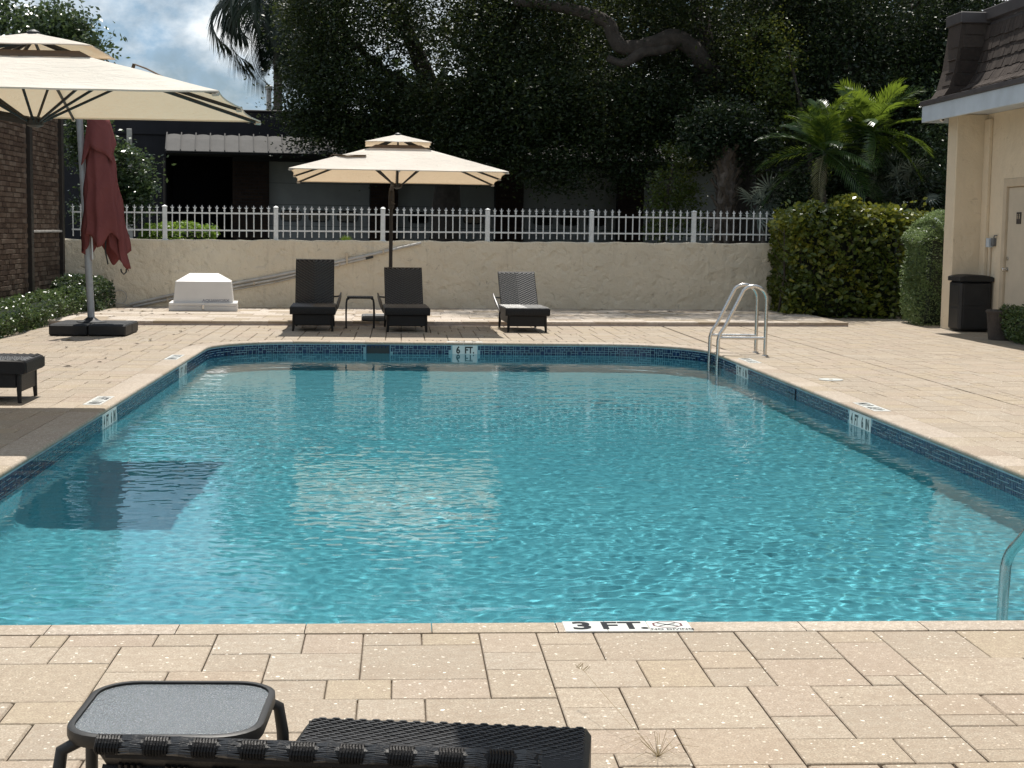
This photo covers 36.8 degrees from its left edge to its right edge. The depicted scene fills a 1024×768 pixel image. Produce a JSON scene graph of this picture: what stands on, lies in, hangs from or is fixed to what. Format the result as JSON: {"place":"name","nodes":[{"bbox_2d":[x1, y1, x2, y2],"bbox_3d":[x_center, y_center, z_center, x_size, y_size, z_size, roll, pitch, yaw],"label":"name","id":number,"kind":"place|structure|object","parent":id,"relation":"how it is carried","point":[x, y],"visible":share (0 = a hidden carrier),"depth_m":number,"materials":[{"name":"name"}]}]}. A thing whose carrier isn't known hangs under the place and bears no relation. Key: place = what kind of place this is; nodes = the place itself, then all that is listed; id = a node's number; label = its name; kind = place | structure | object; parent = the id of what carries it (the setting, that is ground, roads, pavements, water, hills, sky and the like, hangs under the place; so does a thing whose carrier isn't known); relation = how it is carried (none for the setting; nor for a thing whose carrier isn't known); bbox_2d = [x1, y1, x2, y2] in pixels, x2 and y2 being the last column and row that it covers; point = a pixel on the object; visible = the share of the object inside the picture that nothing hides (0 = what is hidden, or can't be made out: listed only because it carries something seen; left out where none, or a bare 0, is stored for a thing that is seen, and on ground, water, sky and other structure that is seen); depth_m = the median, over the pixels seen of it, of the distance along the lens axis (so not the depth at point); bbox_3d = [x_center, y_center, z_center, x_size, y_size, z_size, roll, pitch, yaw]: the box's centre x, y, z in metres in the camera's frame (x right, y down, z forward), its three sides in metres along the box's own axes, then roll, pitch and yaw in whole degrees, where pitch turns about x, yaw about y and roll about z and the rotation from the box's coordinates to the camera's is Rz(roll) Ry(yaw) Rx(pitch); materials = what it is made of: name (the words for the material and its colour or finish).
{"place":"outdoors","nodes":[
{"label":"outdoors","id":0,"kind":"place"},
{"bbox_2d":[26,309,785,366],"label":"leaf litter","id":1,"kind":"object","parent":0,"point":[190,313],"visible":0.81,"depth_m":23.66,"materials":[{"name":"brown plant"}]},
{"bbox_2d":[0,0,1007,222],"label":"sky","id":2,"kind":"structure","parent":0,"point":[168,38],"materials":[{"name":"white"}]},
{"bbox_2d":[0,353,1023,630],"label":"water","id":3,"kind":"structure","parent":0,"point":[308,489],"depth_m":8.79,"materials":[{"name":"teal liquid"}]},
{"bbox_2d":[0,314,1023,767],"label":"pool deck","id":4,"kind":"structure","parent":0,"point":[838,698],"depth_m":5.09,"materials":[{"name":"stone"}]},
{"bbox_2d":[0,353,44,402],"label":"sun lounger","id":5,"kind":"object","parent":4,"relation":"on","point":[18,371],"visible":1,"depth_m":12.32,"materials":[{"name":"wicker"}]},
{"bbox_2d":[0,119,64,303],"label":"brick building","id":6,"kind":"structure","parent":4,"relation":"on","point":[32,226],"depth_m":23.47,"materials":[{"name":"brown brick"}]},
{"bbox_2d":[0,281,97,338],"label":"hedge","id":7,"kind":"object","parent":4,"relation":"on","point":[19,313],"visible":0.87,"depth_m":21.61,"materials":[{"name":"green plant"}]},
{"bbox_2d":[50,273,116,310],"bbox_3d":[-7.008,-1.451,25.003,0.920,0.748,1.523,0,6,-4],"label":"corner shrub","id":8,"kind":"object","parent":4,"relation":"on","point":[101,284],"visible":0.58,"depth_m":24.75,"materials":[{"name":"green plant"}]},
{"bbox_2d":[49,119,137,335],"bbox_3d":[-5.477,-2.161,20.142,0.992,3.005,0.977,0,6,-4],"label":"closed parasol","id":9,"kind":"object","parent":4,"relation":"on","point":[103,224],"visible":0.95,"depth_m":19.95,"materials":[{"name":"red fabric"}]},
{"bbox_2d":[0,29,260,127],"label":"parasol","id":10,"kind":"object","parent":4,"relation":"on","point":[44,78],"visible":1,"depth_m":11.44,"materials":[{"name":"fabric"}]},
{"bbox_2d":[53,681,288,767],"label":"side table","id":11,"kind":"object","parent":4,"relation":"on","point":[229,709],"visible":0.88,"depth_m":3.13,"materials":[{"name":"glass"}]},
{"bbox_2d":[290,259,341,331],"bbox_3d":[-2.783,-1.277,21.884,0.702,0.984,1.257,0,6,-6],"label":"sun lounger","id":12,"kind":"object","parent":4,"relation":"on","point":[314,304],"visible":1,"depth_m":22.27,"materials":[{"name":"wicker"}]},
{"bbox_2d":[94,717,590,767],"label":"sun lounger","id":13,"kind":"object","parent":4,"relation":"on","point":[325,742],"visible":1,"depth_m":1.92,"materials":[{"name":"wicker"}]},
{"bbox_2d":[345,296,374,327],"bbox_3d":[-2.200,-1.042,22.267,0.429,0.455,0.340,0,6,-6],"label":"side table","id":14,"kind":"object","parent":4,"relation":"on","point":[359,297],"visible":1,"depth_m":22.11,"materials":[{"name":"metal"}]},
{"bbox_2d":[377,267,429,331],"bbox_3d":[-1.567,-1.221,22.043,0.705,0.875,1.433,0,6,-7],"label":"sun lounger","id":15,"kind":"object","parent":4,"relation":"on","point":[403,305],"visible":1,"depth_m":22.36,"materials":[{"name":"wicker"}]},
{"bbox_2d":[65,238,789,309],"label":"retaining wall","id":16,"kind":"structure","parent":4,"relation":"on","point":[620,275],"depth_m":26.99,"materials":[{"name":"paint"}]},
{"bbox_2d":[133,256,372,306],"bbox_3d":[-4.407,-1.757,26.316,4.062,0.930,0.060,0,6,-10],"label":"wall pipe","id":17,"kind":"object","parent":16,"relation":"attached to","point":[257,282],"depth_m":26.32,"materials":[{"name":"plastic"}]},
{"bbox_2d":[233,277,295,290],"bbox_3d":[-4.175,-1.751,26.368,2.116,0.480,0.040,0,6,-10],"label":"wall pipe","id":18,"kind":"object","parent":16,"relation":"attached to","point":[274,282],"depth_m":26.35,"materials":[{"name":"plastic"}]},
{"bbox_2d":[130,242,420,305],"bbox_3d":[-4.019,-1.898,26.369,4.948,1.139,0.064,0,6,-10],"label":"wall pipe","id":19,"kind":"object","parent":16,"relation":"attached to","point":[285,273],"depth_m":26.36,"materials":[{"name":"plastic"}]},
{"bbox_2d":[71,204,786,241],"bbox_3d":[-1.116,-2.787,26.924,12.770,0.670,0.110,0,6,-10],"label":"white fence","id":20,"kind":"object","parent":16,"relation":"on","point":[487,216],"visible":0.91,"depth_m":26.90,"materials":[{"name":"metal"}]},
{"bbox_2d":[40,307,847,326],"bbox_3d":[-1.096,-1.087,25.003,13.152,0.093,4.130,0,6,-10],"label":"paved step","id":21,"kind":"object","parent":4,"relation":"on","point":[267,316],"visible":0.73,"depth_m":24.18,"materials":[{"name":"stone"}]},
{"bbox_2d":[169,273,237,310],"bbox_3d":[-5.064,-1.518,25.284,1.090,0.600,0.865,0,6,-9],"label":"pump box","id":22,"kind":"object","parent":21,"relation":"on","point":[203,291],"visible":1,"depth_m":24.96,"materials":[{"name":"white plastic"}]},
{"bbox_2d":[288,133,508,320],"bbox_3d":[-1.673,-2.272,22.443,3.029,2.757,2.553,0,6,-5],"label":"parasol","id":23,"kind":"object","parent":21,"relation":"on","point":[388,159],"visible":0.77,"depth_m":22.04,"materials":[{"name":"fabric"}]},
{"bbox_2d":[0,344,1023,631],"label":"pool basin","id":24,"kind":"object","parent":4,"relation":"in","point":[12,480],"visible":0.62,"depth_m":14.23,"materials":[{"name":"tile"}]},
{"bbox_2d":[102,407,116,429],"bbox_3d":[-3.189,0.272,12.185,0.006,0.125,0.588,0,6,-4],"label":"depth marker","id":25,"kind":"object","parent":24,"relation":"attached to","point":[109,417],"visible":1,"depth_m":12.17,"materials":[{"name":"tile"}]},
{"bbox_2d":[179,362,186,377],"bbox_3d":[-3.488,-0.142,16.304,0.006,0.125,0.568,0,6,-4],"label":"depth marker","id":26,"kind":"object","parent":24,"relation":"attached to","point":[182,369],"visible":1,"depth_m":16.25,"materials":[{"name":"tile"}]},
{"bbox_2d":[366,345,389,353],"bbox_3d":[-1.701,-0.437,19.534,0.298,0.118,0.010,0,6,-4],"label":"pool skimmer","id":27,"kind":"object","parent":24,"relation":"attached to","point":[384,349],"visible":1,"depth_m":19.53,"materials":[{"name":"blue plastic"}]},
{"bbox_2d":[452,345,476,353],"bbox_3d":[-0.602,-0.432,19.615,0.316,0.118,0.006,0,6,-4],"label":"depth marker","id":28,"kind":"object","parent":24,"relation":"attached to","point":[459,349],"visible":1,"depth_m":19.61,"materials":[{"name":"tile"}]},
{"bbox_2d":[0,340,1023,636],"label":"pool coping","id":29,"kind":"object","parent":24,"relation":"on","point":[30,444],"visible":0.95,"depth_m":9.51,"materials":[{"name":"stone"}]},
{"bbox_2d":[83,396,114,404],"bbox_3d":[-3.372,0.135,12.556,0.140,0.006,0.618,0,6,-4],"label":"depth marker","id":30,"kind":"object","parent":29,"relation":"on","point":[98,400],"visible":1,"depth_m":12.54,"materials":[{"name":"tile"}]},
{"bbox_2d":[163,355,183,359],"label":"depth marker","id":31,"kind":"object","parent":29,"relation":"on","point":[173,357],"visible":1,"depth_m":16.72,"materials":[{"name":"tile"}]},
{"bbox_2d":[447,341,482,342],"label":"depth marker","id":32,"kind":"object","parent":29,"relation":"on","point":[464,341],"visible":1,"depth_m":19.73,"materials":[{"name":"tile"}]},
{"bbox_2d":[562,621,693,632],"bbox_3d":[0.421,0.882,5.593,0.467,0.007,0.138,0,6,-4],"label":"depth marker","id":33,"kind":"object","parent":29,"relation":"on","point":[624,626],"visible":1,"depth_m":5.58,"materials":[{"name":"tile"}]},
{"bbox_2d":[738,358,760,362],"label":"depth marker","id":34,"kind":"object","parent":29,"relation":"on","point":[748,360],"visible":1,"depth_m":17.41,"materials":[{"name":"tile"}]},
{"bbox_2d":[853,402,889,410],"bbox_3d":[3.011,0.192,12.884,0.140,0.006,0.618,0,6,-4],"label":"depth marker","id":35,"kind":"object","parent":29,"relation":"on","point":[870,406],"visible":1,"depth_m":12.89,"materials":[{"name":"tile"}]},
{"bbox_2d":[736,364,747,378],"bbox_3d":[2.552,-0.133,17.055,0.006,0.125,0.568,0,6,-4],"label":"depth marker","id":36,"kind":"object","parent":24,"relation":"attached to","point":[741,371],"visible":1,"depth_m":17.04,"materials":[{"name":"tile"}]},
{"bbox_2d":[786,386,795,399],"bbox_3d":[2.703,0.089,14.887,0.011,0.115,0.330,0,6,-4],"label":"pool skimmer","id":37,"kind":"object","parent":24,"relation":"attached to","point":[791,392],"visible":1,"depth_m":14.86,"materials":[{"name":"plastic"}]},
{"bbox_2d":[849,410,870,431],"bbox_3d":[2.869,0.308,12.679,0.006,0.125,0.588,0,6,-4],"label":"depth marker","id":38,"kind":"object","parent":24,"relation":"attached to","point":[859,420],"visible":1,"depth_m":12.66,"materials":[{"name":"tile"}]},
{"bbox_2d":[493,271,549,332],"bbox_3d":[0.105,-1.207,22.394,0.705,0.825,1.486,0,6,-7],"label":"sun lounger","id":39,"kind":"object","parent":4,"relation":"on","point":[518,305],"visible":1,"depth_m":22.66,"materials":[{"name":"wicker"}]},
{"bbox_2d":[575,663,697,758],"bbox_3d":[0.282,0.940,4.370,0.232,0.132,0.577,-3,7,-35],"label":"dry weed","id":40,"kind":"object","parent":4,"relation":"on","point":[658,752],"visible":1,"depth_m":4.23,"materials":[{"name":"brown plant"}]},
{"bbox_2d":[707,283,767,366],"bbox_3d":[2.691,-0.260,18.463,0.660,1.891,0.560,0,6,-4],"label":"pool ladder","id":41,"kind":"object","parent":4,"relation":"attached to","point":[754,336],"visible":0.72,"depth_m":18.20,"materials":[{"name":"silver metal"}]},
{"bbox_2d":[819,378,842,380],"bbox_3d":[3.164,-0.046,15.259,0.240,0.009,0.240,0,6,-4],"label":"drain cover","id":42,"kind":"object","parent":4,"relation":"in","point":[829,379],"visible":1,"depth_m":15.24,"materials":[{"name":"plastic"}]},
{"bbox_2d":[766,193,933,318],"bbox_3d":[5.899,-2.259,27.307,2.929,2.257,1.944,0,6,-4],"label":"round leaf hedge","id":43,"kind":"object","parent":4,"relation":"on","point":[844,257],"visible":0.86,"depth_m":26.62,"materials":[{"name":"green plant"}]},
{"bbox_2d":[948,274,993,330],"bbox_3d":[6.988,-1.250,23.476,0.524,0.845,0.526,0,6,-4],"label":"litter bin","id":44,"kind":"object","parent":4,"relation":"on","point":[969,300],"visible":0.98,"depth_m":23.24,"materials":[{"name":"black plastic"}]},
{"bbox_2d":[919,0,1023,331],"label":"yellow building","id":45,"kind":"structure","parent":4,"relation":"on","point":[976,101],"depth_m":23.10,"materials":[{"name":"paint"}]},
{"bbox_2d":[1001,186,1023,312],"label":"door","id":46,"kind":"structure","parent":45,"relation":"in","point":[1014,277],"depth_m":22.51,"materials":[{"name":"paint"}]},
{"bbox_2d":[986,303,1023,344],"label":"planter bush","id":47,"kind":"object","parent":4,"relation":"on","point":[1004,323],"visible":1,"depth_m":21.29,"materials":[{"name":"green plant"}]},
{"bbox_2d":[997,529,1023,607],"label":"stair rail","id":48,"kind":"object","parent":4,"relation":"on","point":[1014,547],"visible":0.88,"depth_m":6.56,"materials":[{"name":"silver metal"}]},
{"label":"raised ground","id":49,"kind":"structure","parent":0,"visible":0},
{"bbox_2d":[0,0,129,63],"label":"broadleaf tree","id":50,"kind":"object","parent":49,"relation":"on","point":[59,23],"visible":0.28,"depth_m":26.98,"materials":[{"name":"green plant"}]},
{"bbox_2d":[63,119,175,236],"bbox_3d":[-7.359,-3.910,28.519,2.282,2.781,1.505,0,6,-4],"label":"glossy tree","id":51,"kind":"object","parent":49,"relation":"on","point":[135,188],"visible":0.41,"depth_m":28.32,"materials":[{"name":"green plant"}]},
{"bbox_2d":[136,220,219,239],"bbox_3d":[-6.153,-2.734,28.401,1.564,0.608,1.060,0,6,-4],"label":"bright shrub","id":52,"kind":"object","parent":49,"relation":"on","point":[183,235],"visible":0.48,"depth_m":28.10,"materials":[{"name":"green plant"}]},
{"bbox_2d":[207,0,341,110],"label":"queen palm","id":53,"kind":"object","parent":49,"relation":"on","point":[235,11],"visible":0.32,"depth_m":46.17,"materials":[{"name":"green plant"}]},
{"bbox_2d":[243,0,621,241],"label":"oak tree","id":54,"kind":"object","parent":49,"relation":"on","point":[336,69],"visible":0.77,"depth_m":33.76,"materials":[{"name":"green plant"}]},
{"bbox_2d":[63,85,875,242],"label":"garage block","id":55,"kind":"structure","parent":49,"relation":"on","point":[220,165],"depth_m":38.27,"materials":[{"name":"metal"}]},
{"bbox_2d":[269,161,369,240],"bbox_3d":[-4.769,-4.433,38.097,2.465,2.092,0.060,0,6,-10],"label":"garage door","id":56,"kind":"structure","parent":55,"relation":"in","point":[284,188],"depth_m":38.08,"materials":[{"name":"paint"}]},
{"bbox_2d":[398,166,494,241],"bbox_3d":[-1.661,-4.445,38.654,2.440,2.092,0.060,0,6,-10],"label":"garage door","id":57,"kind":"structure","parent":55,"relation":"in","point":[421,197],"depth_m":38.64,"materials":[{"name":"paint"}]},
{"bbox_2d":[523,167,616,242],"bbox_3d":[1.459,-4.457,39.212,2.440,2.092,0.060,0,6,-10],"label":"garage door","id":58,"kind":"structure","parent":55,"relation":"in","point":[594,200],"depth_m":39.21,"materials":[{"name":"paint"}]},
{"bbox_2d":[643,169,715,242],"bbox_3d":[4.568,-4.469,39.771,2.480,2.092,0.060,0,6,-10],"label":"garage door","id":59,"kind":"structure","parent":55,"relation":"in","point":[709,187],"depth_m":39.76,"materials":[{"name":"paint"}]},
{"bbox_2d":[637,139,713,242],"bbox_3d":[3.320,-3.796,30.926,1.643,2.376,1.487,0,6,-4],"label":"yellow green tree","id":60,"kind":"object","parent":49,"relation":"on","point":[679,194],"visible":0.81,"depth_m":30.83,"materials":[{"name":"green plant"}]},
{"bbox_2d":[336,0,1022,219],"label":"trees","id":61,"kind":"object","parent":49,"relation":"on","point":[412,67],"visible":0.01,"depth_m":51.90,"materials":[{"name":"green plant"}]},
{"bbox_2d":[452,0,934,242],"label":"oak tree","id":62,"kind":"object","parent":49,"relation":"on","point":[643,107],"visible":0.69,"depth_m":32.66,"materials":[{"name":"green plant"}]},
{"bbox_2d":[663,90,795,243],"bbox_3d":[4.263,-4.054,30.079,2.619,3.280,1.963,0,6,-4],"label":"broadleaf tree","id":63,"kind":"object","parent":49,"relation":"on","point":[705,143],"visible":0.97,"depth_m":29.86,"materials":[{"name":"green plant"}]},
{"bbox_2d":[735,171,788,242],"bbox_3d":[4.749,-2.700,29.049,1.106,2.604,0.880,0,6,-4],"label":"fan palm shrub","id":64,"kind":"object","parent":49,"relation":"on","point":[768,206],"visible":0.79,"depth_m":28.89,"materials":[{"name":"green plant"}]},
{"bbox_2d":[721,5,823,199],"bbox_3d":[5.379,-5.144,31.302,2.251,5.048,1.690,0,6,-4],"label":"yellow green tree","id":65,"kind":"object","parent":49,"relation":"on","point":[781,67],"visible":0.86,"depth_m":31.14,"materials":[{"name":"green plant"}]},
{"bbox_2d":[752,90,891,207],"bbox_3d":[5.819,-3.380,28.622,2.813,4.072,2.606,0,6,-4],"label":"feather palm","id":66,"kind":"object","parent":49,"relation":"on","point":[818,132],"visible":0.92,"depth_m":28.35,"materials":[{"name":"green plant"}]},
{"bbox_2d":[745,142,945,237],"bbox_3d":[6.487,-3.013,29.109,4.186,3.279,1.756,1,6,-1],"label":"dark shrub","id":67,"kind":"object","parent":49,"relation":"on","point":[835,186],"visible":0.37,"depth_m":28.81,"materials":[{"name":"green plant"}]},
{"bbox_2d":[795,78,948,204],"bbox_3d":[6.849,-3.579,28.881,2.858,4.444,2.642,-2,6,-25],"label":"feather palm","id":68,"kind":"object","parent":49,"relation":"on","point":[871,117],"visible":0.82,"depth_m":28.74,"materials":[{"name":"green plant"}]},
{"bbox_2d":[748,0,1005,242],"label":"broadleaf tree","id":69,"kind":"object","parent":49,"relation":"on","point":[910,40],"visible":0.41,"depth_m":31.67,"materials":[{"name":"green plant"}]},
{"bbox_2d":[866,149,944,250],"bbox_3d":[7.380,-2.904,28.994,1.658,3.094,1.184,0,6,-4],"label":"fan palm shrub","id":70,"kind":"object","parent":49,"relation":"on","point":[907,174],"visible":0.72,"depth_m":28.75,"materials":[{"name":"green plant"}]},
{"bbox_2d":[879,71,948,224],"bbox_3d":[9.250,-4.190,29.522,4.472,4.609,3.076,-1,6,-22],"label":"broadleaf tree","id":71,"kind":"object","parent":49,"relation":"on","point":[930,157],"visible":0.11,"depth_m":29.25,"materials":[{"name":"green plant"}]},
{"label":"ground","id":72,"kind":"structure","parent":0,"visible":0},
{"bbox_2d":[898,208,944,325],"bbox_3d":[7.362,-1.892,25.213,1.838,1.972,1.303,0,6,-4],"label":"clipped hedge","id":73,"kind":"object","parent":72,"relation":"on","point":[927,251],"visible":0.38,"depth_m":24.91,"materials":[{"name":"green plant"}]}
]}

